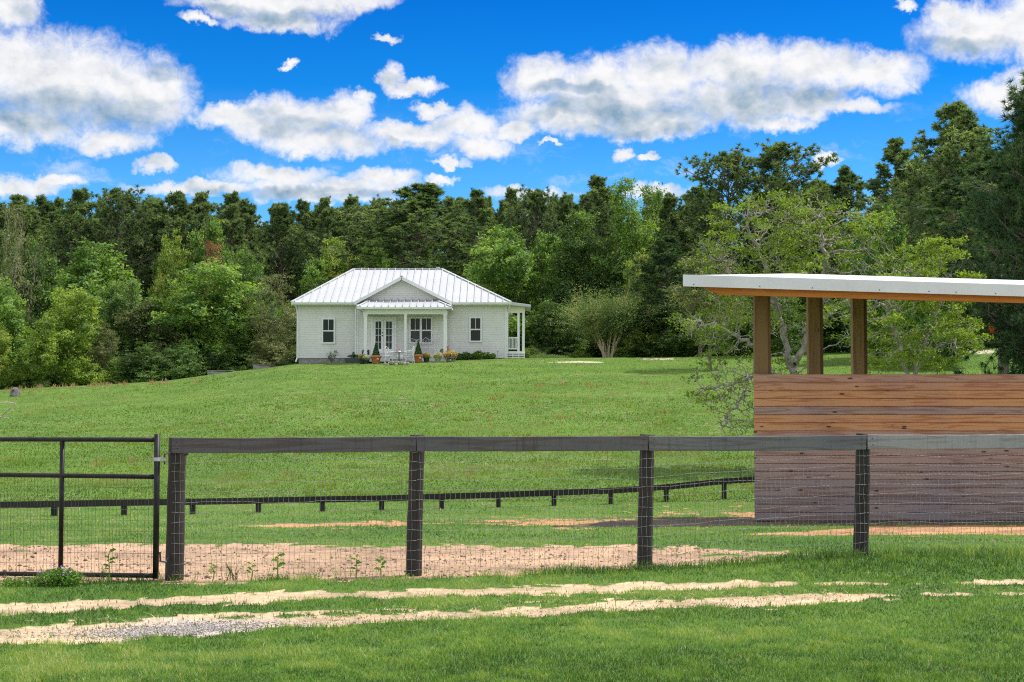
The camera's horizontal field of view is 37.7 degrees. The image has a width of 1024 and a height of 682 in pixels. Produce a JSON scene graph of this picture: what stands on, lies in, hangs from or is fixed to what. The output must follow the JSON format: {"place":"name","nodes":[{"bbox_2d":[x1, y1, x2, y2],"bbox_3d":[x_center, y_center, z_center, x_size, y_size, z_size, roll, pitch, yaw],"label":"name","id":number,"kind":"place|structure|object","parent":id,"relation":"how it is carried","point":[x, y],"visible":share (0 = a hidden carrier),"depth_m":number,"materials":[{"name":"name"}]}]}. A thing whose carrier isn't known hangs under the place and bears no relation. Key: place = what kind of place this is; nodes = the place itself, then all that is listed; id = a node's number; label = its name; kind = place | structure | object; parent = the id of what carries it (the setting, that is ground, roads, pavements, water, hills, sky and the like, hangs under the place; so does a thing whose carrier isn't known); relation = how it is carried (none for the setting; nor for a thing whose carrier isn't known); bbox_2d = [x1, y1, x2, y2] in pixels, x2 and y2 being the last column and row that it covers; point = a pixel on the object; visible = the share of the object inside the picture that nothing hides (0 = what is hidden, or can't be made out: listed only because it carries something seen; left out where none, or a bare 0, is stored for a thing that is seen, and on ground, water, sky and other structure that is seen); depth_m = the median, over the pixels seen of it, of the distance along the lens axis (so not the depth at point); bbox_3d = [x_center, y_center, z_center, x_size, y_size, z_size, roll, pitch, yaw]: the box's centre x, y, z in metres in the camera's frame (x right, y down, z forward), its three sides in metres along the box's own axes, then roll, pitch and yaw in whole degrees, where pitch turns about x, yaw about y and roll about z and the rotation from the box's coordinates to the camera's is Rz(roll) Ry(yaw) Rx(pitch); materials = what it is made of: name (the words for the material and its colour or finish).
{"place":"outdoors","nodes":[
{"label":"outdoors","id":0,"kind":"place"},
{"bbox_2d":[3,595,850,641],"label":"gravel","id":1,"kind":"structure","parent":0,"point":[192,629],"depth_m":11.52,"materials":[{"name":"gravel"}]},
{"bbox_2d":[0,348,1023,681],"bbox_3d":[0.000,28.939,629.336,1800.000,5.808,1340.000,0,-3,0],"label":"ground","id":2,"kind":"structure","parent":0,"point":[500,550],"depth_m":22.39,"materials":[{"name":"plant"}]},
{"bbox_2d":[0,322,28,386],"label":"sapling","id":3,"kind":"object","parent":2,"relation":"on","point":[9,377],"visible":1,"depth_m":88.91,"materials":[{"name":"green plant"}]},
{"bbox_2d":[1,576,47,586],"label":"flowering weed","id":4,"kind":"object","parent":2,"relation":"on","point":[31,580],"visible":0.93,"depth_m":14.26,"materials":[{"name":"green plant"}]},
{"bbox_2d":[0,202,49,360],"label":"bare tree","id":5,"kind":"object","parent":2,"relation":"on","point":[17,285],"visible":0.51,"depth_m":106.41,"materials":[{"name":"green plant"}]},
{"bbox_2d":[0,372,51,389],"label":"shrub","id":6,"kind":"object","parent":2,"relation":"on","point":[30,383],"visible":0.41,"depth_m":95.61,"materials":[{"name":"green plant"}]},
{"bbox_2d":[0,275,53,389],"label":"broadleaf tree","id":7,"kind":"object","parent":2,"relation":"on","point":[10,314],"visible":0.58,"depth_m":95.62,"materials":[{"name":"green plant"}]},
{"bbox_2d":[0,194,53,312],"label":"pine tree","id":8,"kind":"object","parent":2,"relation":"on","point":[33,226],"visible":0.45,"depth_m":118.39,"materials":[{"name":"green plant"}]},
{"bbox_2d":[0,233,63,374],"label":"broadleaf tree","id":9,"kind":"object","parent":2,"relation":"on","point":[37,309],"visible":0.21,"depth_m":107.92,"materials":[{"name":"green plant"}]},
{"bbox_2d":[6,194,83,378],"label":"pine tree","id":10,"kind":"object","parent":2,"relation":"on","point":[46,209],"visible":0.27,"depth_m":123.84,"materials":[{"name":"green plant"}]},
{"bbox_2d":[35,565,83,586],"bbox_3d":[-4.312,2.253,14.309,0.479,0.246,0.344,0,-3,0],"label":"flowering weed","id":11,"kind":"object","parent":2,"relation":"on","point":[61,576],"visible":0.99,"depth_m":14.25,"materials":[{"name":"green plant"}]},
{"bbox_2d":[10,283,109,386],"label":"sapling","id":12,"kind":"object","parent":2,"relation":"on","point":[36,356],"visible":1,"depth_m":89.28,"materials":[{"name":"green plant"}]},
{"bbox_2d":[28,186,116,307],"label":"pine tree","id":13,"kind":"object","parent":2,"relation":"on","point":[76,208],"visible":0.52,"depth_m":115.74,"materials":[{"name":"green plant"}]},
{"bbox_2d":[19,237,149,384],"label":"broadleaf tree","id":14,"kind":"object","parent":2,"relation":"on","point":[96,268],"visible":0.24,"depth_m":103.23,"materials":[{"name":"green plant"}]},
{"bbox_2d":[83,319,119,383],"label":"broadleaf tree","id":15,"kind":"object","parent":2,"relation":"on","point":[102,338],"visible":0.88,"depth_m":91.92,"materials":[{"name":"green plant"}]},
{"bbox_2d":[68,185,166,382],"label":"pine tree","id":16,"kind":"object","parent":2,"relation":"on","point":[118,197],"visible":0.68,"depth_m":118.24,"materials":[{"name":"green plant"}]},
{"bbox_2d":[88,276,156,383],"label":"broadleaf tree","id":17,"kind":"object","parent":2,"relation":"on","point":[115,297],"visible":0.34,"depth_m":98.09,"materials":[{"name":"green plant"}]},
{"bbox_2d":[89,194,161,283],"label":"pine tree","id":18,"kind":"object","parent":2,"relation":"on","point":[139,215],"visible":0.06,"depth_m":127.73,"materials":[{"name":"green plant"}]},
{"bbox_2d":[98,344,187,383],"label":"shrub","id":19,"kind":"object","parent":2,"relation":"on","point":[124,374],"visible":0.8,"depth_m":92.49,"materials":[{"name":"green plant"}]},
{"bbox_2d":[108,298,195,371],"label":"broadleaf tree","id":20,"kind":"object","parent":2,"relation":"on","point":[135,330],"visible":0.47,"depth_m":96.43,"materials":[{"name":"green plant"}]},
{"bbox_2d":[118,190,214,312],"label":"pine tree","id":21,"kind":"object","parent":2,"relation":"on","point":[178,202],"visible":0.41,"depth_m":119.48,"materials":[{"name":"green plant"}]},
{"bbox_2d":[146,228,193,308],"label":"broadleaf tree","id":22,"kind":"object","parent":2,"relation":"on","point":[163,291],"visible":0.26,"depth_m":111.60,"materials":[{"name":"green plant"}]},
{"bbox_2d":[135,345,218,379],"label":"shrub","id":23,"kind":"object","parent":2,"relation":"on","point":[195,364],"visible":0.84,"depth_m":93.05,"materials":[{"name":"green plant"}]},
{"bbox_2d":[171,333,205,379],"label":"shrub","id":24,"kind":"object","parent":2,"relation":"on","point":[188,342],"visible":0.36,"depth_m":95.00,"materials":[{"name":"green plant"}]},
{"bbox_2d":[129,256,269,369],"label":"broadleaf tree","id":25,"kind":"object","parent":2,"relation":"on","point":[184,316],"visible":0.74,"depth_m":96.85,"materials":[{"name":"green plant"}]},
{"bbox_2d":[163,190,236,282],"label":"pine tree","id":26,"kind":"object","parent":2,"relation":"on","point":[202,205],"visible":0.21,"depth_m":121.92,"materials":[{"name":"green plant"}]},
{"bbox_2d":[189,236,233,332],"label":"broadleaf tree","id":27,"kind":"object","parent":2,"relation":"on","point":[212,247],"visible":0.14,"depth_m":106.15,"materials":[{"name":"green plant"}]},
{"bbox_2d":[186,217,238,316],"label":"broadleaf tree","id":28,"kind":"object","parent":2,"relation":"on","point":[214,229],"visible":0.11,"depth_m":113.83,"materials":[{"name":"green plant"}]},
{"bbox_2d":[190,344,254,375],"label":"shrub","id":29,"kind":"object","parent":2,"relation":"on","point":[230,360],"visible":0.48,"depth_m":95.42,"materials":[{"name":"green plant"}]},
{"bbox_2d":[194,190,276,302],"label":"pine tree","id":30,"kind":"object","parent":2,"relation":"on","point":[229,211],"visible":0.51,"depth_m":117.08,"materials":[{"name":"green plant"}]},
{"bbox_2d":[223,245,276,312],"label":"broadleaf tree","id":31,"kind":"object","parent":2,"relation":"on","point":[257,266],"visible":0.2,"depth_m":107.93,"materials":[{"name":"green plant"}]},
{"bbox_2d":[231,198,284,293],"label":"pine tree","id":32,"kind":"object","parent":2,"relation":"on","point":[248,214],"visible":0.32,"depth_m":126.09,"materials":[{"name":"green plant"}]},
{"bbox_2d":[225,304,291,361],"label":"broadleaf tree","id":33,"kind":"object","parent":2,"relation":"on","point":[237,341],"visible":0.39,"depth_m":97.33,"materials":[{"name":"green plant"}]},
{"bbox_2d":[234,270,296,359],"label":"broadleaf tree","id":34,"kind":"object","parent":2,"relation":"on","point":[288,318],"visible":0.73,"depth_m":95.11,"materials":[{"name":"green plant"}]},
{"bbox_2d":[244,333,294,368],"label":"shrub","id":35,"kind":"object","parent":2,"relation":"on","point":[271,353],"visible":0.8,"depth_m":92.46,"materials":[{"name":"green plant"}]},
{"bbox_2d":[254,202,317,318],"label":"pine tree","id":36,"kind":"object","parent":2,"relation":"on","point":[287,225],"visible":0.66,"depth_m":120.92,"materials":[{"name":"green plant"}]},
{"bbox_2d":[276,197,324,301],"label":"pine tree","id":37,"kind":"object","parent":2,"relation":"on","point":[305,217],"visible":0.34,"depth_m":127.44,"materials":[{"name":"green plant"}]},
{"bbox_2d":[287,257,329,340],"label":"broadleaf tree","id":38,"kind":"object","parent":2,"relation":"on","point":[312,272],"visible":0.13,"depth_m":107.96,"materials":[{"name":"green plant"}]},
{"bbox_2d":[282,196,360,307],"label":"pine tree","id":39,"kind":"object","parent":2,"relation":"on","point":[322,211],"visible":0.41,"depth_m":118.98,"materials":[{"name":"green plant"}]},
{"bbox_2d":[301,236,368,294],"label":"broadleaf tree","id":40,"kind":"object","parent":2,"relation":"on","point":[334,264],"visible":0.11,"depth_m":109.86,"materials":[{"name":"green plant"}]},
{"bbox_2d":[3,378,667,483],"bbox_3d":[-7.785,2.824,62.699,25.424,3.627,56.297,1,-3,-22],"label":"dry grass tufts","id":41,"kind":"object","parent":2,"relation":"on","point":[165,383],"visible":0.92,"depth_m":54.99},
{"bbox_2d":[316,194,372,258],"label":"pine tree","id":42,"kind":"object","parent":2,"relation":"on","point":[350,201],"visible":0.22,"depth_m":123.02,"materials":[{"name":"green plant"}]},
{"bbox_2d":[341,194,408,266],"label":"pine tree","id":43,"kind":"object","parent":2,"relation":"on","point":[373,202],"visible":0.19,"depth_m":119.80,"materials":[{"name":"green plant"}]},
{"bbox_2d":[370,342,381,363],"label":"potted topiary","id":44,"kind":"object","parent":2,"relation":"on","point":[375,357],"visible":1,"depth_m":82.30,"materials":[{"name":"ceramic"}]},
{"bbox_2d":[0,476,753,515],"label":"rail fence","id":45,"kind":"object","parent":2,"relation":"on","point":[125,503],"visible":0.72,"depth_m":29.42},
{"bbox_2d":[359,239,399,267],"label":"broadleaf tree","id":46,"kind":"object","parent":2,"relation":"on","point":[381,261],"visible":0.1,"depth_m":111.58,"materials":[{"name":"green plant"}]},
{"bbox_2d":[0,544,789,583],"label":"dirt patch","id":47,"kind":"object","parent":2,"relation":"on","point":[266,554],"visible":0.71,"depth_m":16.84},
{"bbox_2d":[310,182,491,287],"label":"pine tree","id":48,"kind":"object","parent":2,"relation":"on","point":[421,204],"visible":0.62,"depth_m":106.62,"materials":[{"name":"green plant"}]},
{"bbox_2d":[290,267,530,363],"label":"cottage","id":49,"kind":"structure","parent":2,"relation":"on","point":[356,311],"depth_m":85.08,"materials":[{"name":"paint"}]},
{"bbox_2d":[321,318,334,343],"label":"window","id":50,"kind":"structure","parent":49,"relation":"in","point":[328,324],"depth_m":85.06,"materials":[{"name":"white paint"}]},
{"bbox_2d":[373,319,383,353],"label":"door","id":51,"kind":"structure","parent":49,"relation":"in","point":[378,324],"depth_m":84.77,"materials":[{"name":"white paint"}]},
{"bbox_2d":[384,319,393,353],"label":"door","id":52,"kind":"structure","parent":49,"relation":"in","point":[388,323],"depth_m":84.77,"materials":[{"name":"white paint"}]},
{"bbox_2d":[409,317,432,343],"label":"window","id":53,"kind":"structure","parent":49,"relation":"in","point":[420,328],"depth_m":84.77,"materials":[{"name":"white paint"}]},
{"bbox_2d":[469,317,481,341],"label":"window","id":54,"kind":"structure","parent":49,"relation":"in","point":[475,323],"depth_m":85.08,"materials":[{"name":"white paint"}]},
{"bbox_2d":[414,341,422,362],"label":"potted topiary","id":55,"kind":"object","parent":2,"relation":"on","point":[418,355],"visible":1,"depth_m":82.32,"materials":[{"name":"ceramic"}]},
{"bbox_2d":[416,245,458,275],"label":"broadleaf tree","id":56,"kind":"object","parent":2,"relation":"on","point":[442,264],"visible":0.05,"depth_m":106.28,"materials":[{"name":"green plant"}]},
{"bbox_2d":[424,196,485,276],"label":"pine tree","id":57,"kind":"object","parent":2,"relation":"on","point":[451,205],"visible":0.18,"depth_m":124.05,"materials":[{"name":"green plant"}]},
{"bbox_2d":[427,187,511,297],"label":"pine tree","id":58,"kind":"object","parent":2,"relation":"on","point":[477,205],"visible":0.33,"depth_m":115.16,"materials":[{"name":"green plant"}]},
{"bbox_2d":[0,355,1011,501],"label":"field grass","id":59,"kind":"structure","parent":2,"relation":"on","point":[353,491],"depth_m":46.97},
{"bbox_2d":[461,224,550,356],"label":"broadleaf tree","id":60,"kind":"object","parent":2,"relation":"on","point":[500,271],"visible":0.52,"depth_m":99.23,"materials":[{"name":"green plant"}]},
{"bbox_2d":[0,133,1023,337],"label":"distant wood","id":61,"kind":"object","parent":2,"relation":"on","point":[669,204],"visible":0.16,"depth_m":124.63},
{"bbox_2d":[5,296,1022,389],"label":"undergrowth","id":62,"kind":"object","parent":2,"relation":"on","point":[53,380],"visible":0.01,"depth_m":102.41,"materials":[{"name":"green plant"}]},
{"bbox_2d":[496,187,534,294],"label":"pine tree","id":63,"kind":"object","parent":2,"relation":"on","point":[510,194],"visible":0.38,"depth_m":126.24,"materials":[{"name":"green plant"}]},
{"bbox_2d":[503,184,570,292],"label":"pine tree","id":64,"kind":"object","parent":2,"relation":"on","point":[533,200],"visible":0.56,"depth_m":119.91,"materials":[{"name":"green plant"}]},
{"bbox_2d":[71,586,1019,626],"bbox_3d":[0.644,2.252,12.995,8.684,0.052,1.088,1,-3,-16],"label":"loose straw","id":65,"kind":"object","parent":2,"relation":"on","point":[472,608],"visible":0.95,"depth_m":12.45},
{"bbox_2d":[520,230,581,352],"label":"broadleaf tree","id":66,"kind":"object","parent":2,"relation":"on","point":[554,240],"visible":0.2,"depth_m":103.70,"materials":[{"name":"green plant"}]},
{"bbox_2d":[520,298,589,355],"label":"broadleaf tree","id":67,"kind":"object","parent":2,"relation":"on","point":[545,321],"visible":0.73,"depth_m":96.52,"materials":[{"name":"green plant"}]},
{"bbox_2d":[538,339,585,357],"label":"shrub","id":68,"kind":"object","parent":2,"relation":"on","point":[557,351],"visible":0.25,"depth_m":96.14,"materials":[{"name":"green plant"}]},
{"bbox_2d":[540,192,594,286],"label":"pine tree","id":69,"kind":"object","parent":2,"relation":"on","point":[575,206],"visible":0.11,"depth_m":126.01,"materials":[{"name":"green plant"}]},
{"bbox_2d":[539,209,627,356],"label":"broadleaf tree","id":70,"kind":"object","parent":2,"relation":"on","point":[578,247],"visible":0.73,"depth_m":101.38,"materials":[{"name":"green plant"}]},
{"bbox_2d":[165,433,1023,580],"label":"wire fence","id":71,"kind":"object","parent":2,"relation":"on","point":[645,445],"visible":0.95,"depth_m":15.47,"materials":[{"name":"metal"}]},
{"bbox_2d":[0,434,187,578],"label":"field gate","id":72,"kind":"structure","parent":71,"relation":"attached to","point":[61,475],"depth_m":14.94,"materials":[{"name":"metal"}]},
{"bbox_2d":[556,174,632,297],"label":"pine tree","id":73,"kind":"object","parent":2,"relation":"on","point":[600,193],"visible":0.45,"depth_m":111.91,"materials":[{"name":"green plant"}]},
{"bbox_2d":[545,277,665,357],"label":"crape myrtle","id":74,"kind":"object","parent":2,"relation":"on","point":[598,322],"visible":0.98,"depth_m":90.18,"materials":[{"name":"green plant"}]},
{"bbox_2d":[582,294,654,357],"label":"broadleaf tree","id":75,"kind":"object","parent":2,"relation":"on","point":[598,353],"visible":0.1,"depth_m":99.57,"materials":[{"name":"green plant"}]},
{"bbox_2d":[585,177,662,307],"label":"broadleaf tree","id":76,"kind":"object","parent":2,"relation":"on","point":[636,241],"visible":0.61,"depth_m":100.99,"materials":[{"name":"green plant"}]},
{"bbox_2d":[601,340,662,357],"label":"shrub","id":77,"kind":"object","parent":2,"relation":"on","point":[626,354],"visible":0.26,"depth_m":94.53,"materials":[{"name":"green plant"}]},
{"bbox_2d":[616,248,674,356],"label":"broadleaf tree","id":78,"kind":"object","parent":2,"relation":"on","point":[635,339],"visible":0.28,"depth_m":95.54,"materials":[{"name":"green plant"}]},
{"bbox_2d":[635,182,670,299],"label":"broadleaf tree","id":79,"kind":"object","parent":2,"relation":"on","point":[650,209],"visible":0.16,"depth_m":108.50,"materials":[{"name":"green plant"}]},
{"bbox_2d":[606,235,708,356],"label":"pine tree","id":80,"kind":"object","parent":2,"relation":"on","point":[658,254],"visible":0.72,"depth_m":91.28,"materials":[{"name":"green plant"}]},
{"bbox_2d":[636,301,717,356],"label":"broadleaf tree","id":81,"kind":"object","parent":2,"relation":"on","point":[676,345],"visible":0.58,"depth_m":89.36,"materials":[{"name":"green plant"}]},
{"bbox_2d":[646,281,738,356],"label":"pine tree","id":82,"kind":"object","parent":2,"relation":"on","point":[672,307],"visible":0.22,"depth_m":85.54,"materials":[{"name":"green plant"}]},
{"bbox_2d":[657,184,735,351],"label":"pine tree","id":83,"kind":"object","parent":2,"relation":"on","point":[700,192],"visible":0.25,"depth_m":103.77,"materials":[{"name":"green plant"}]},
{"bbox_2d":[660,238,752,369],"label":"broadleaf tree","id":84,"kind":"object","parent":2,"relation":"on","point":[686,302],"visible":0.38,"depth_m":72.05,"materials":[{"name":"green plant"}]},
{"bbox_2d":[703,342,752,356],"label":"shrub","id":85,"kind":"object","parent":2,"relation":"on","point":[743,352],"visible":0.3,"depth_m":90.99,"materials":[{"name":"green plant"}]},
{"bbox_2d":[674,143,783,345],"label":"pine tree","id":86,"kind":"object","parent":2,"relation":"on","point":[728,163],"visible":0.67,"depth_m":95.83,"materials":[{"name":"green plant"}]},
{"bbox_2d":[715,295,805,353],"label":"broadleaf tree","id":87,"kind":"object","parent":2,"relation":"on","point":[777,342],"visible":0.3,"depth_m":83.08,"materials":[{"name":"green plant"}]},
{"bbox_2d":[714,138,839,350],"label":"pine tree","id":88,"kind":"object","parent":2,"relation":"on","point":[770,157],"visible":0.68,"depth_m":93.94,"materials":[{"name":"green plant"}]},
{"bbox_2d":[667,184,930,435],"bbox_3d":[7.341,-0.379,37.268,7.029,7.125,4.379,0,-3,0],"label":"oak tree","id":89,"kind":"object","parent":2,"relation":"on","point":[790,361],"visible":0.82,"depth_m":37.38,"materials":[{"name":"green plant"}]},
{"bbox_2d":[796,179,867,311],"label":"pine tree","id":90,"kind":"object","parent":2,"relation":"on","point":[814,182],"visible":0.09,"depth_m":104.26,"materials":[{"name":"green plant"}]},
{"bbox_2d":[788,299,879,352],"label":"broadleaf tree","id":91,"kind":"object","parent":2,"relation":"on","point":[835,329],"visible":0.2,"depth_m":85.20,"materials":[{"name":"green plant"}]},
{"bbox_2d":[683,274,1023,521],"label":"field shelter","id":92,"kind":"object","parent":2,"relation":"on","point":[815,400],"visible":0.83,"depth_m":25.14,"materials":[{"name":"brown wood"}]},
{"bbox_2d":[809,164,909,350],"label":"pine tree","id":93,"kind":"object","parent":2,"relation":"on","point":[844,180],"visible":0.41,"depth_m":91.82,"materials":[{"name":"green plant"}]},
{"bbox_2d":[838,204,916,362],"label":"broadleaf tree","id":94,"kind":"object","parent":2,"relation":"on","point":[869,261],"visible":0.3,"depth_m":73.59,"materials":[{"name":"green plant"}]},
{"bbox_2d":[834,136,945,350],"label":"pine tree","id":95,"kind":"object","parent":2,"relation":"on","point":[892,149],"visible":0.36,"depth_m":85.94,"materials":[{"name":"green plant"}]},
{"bbox_2d":[823,234,994,373],"bbox_3d":[9.452,0.355,35.862,4.508,5.735,2.757,0,-3,0],"label":"oak tree","id":96,"kind":"object","parent":2,"relation":"on","point":[950,319],"visible":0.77,"depth_m":35.79,"materials":[{"name":"green plant"}]},
{"bbox_2d":[882,258,980,364],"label":"broadleaf tree","id":97,"kind":"object","parent":2,"relation":"on","point":[917,313],"visible":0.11,"depth_m":69.40,"materials":[{"name":"green plant"}]},
{"bbox_2d":[857,100,1010,274],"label":"pine tree","id":98,"kind":"object","parent":2,"relation":"on","point":[955,139],"visible":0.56,"depth_m":77.52,"materials":[{"name":"green plant"}]},
{"bbox_2d":[895,150,1023,373],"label":"pine tree","id":99,"kind":"object","parent":2,"relation":"on","point":[949,201],"visible":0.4,"depth_m":60.29,"materials":[{"name":"green plant"}]},
{"bbox_2d":[921,68,1023,373],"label":"pine tree","id":100,"kind":"object","parent":2,"relation":"on","point":[996,214],"visible":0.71,"depth_m":39.09,"materials":[{"name":"green plant"}]},
{"bbox_2d":[0,498,1023,681],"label":"lawn grass","id":101,"kind":"structure","parent":0,"point":[415,676],"depth_m":11.53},
{"bbox_2d":[0,0,1023,256],"label":"sky","id":102,"kind":"structure","parent":0,"point":[268,102],"materials":[{"name":"blue"}]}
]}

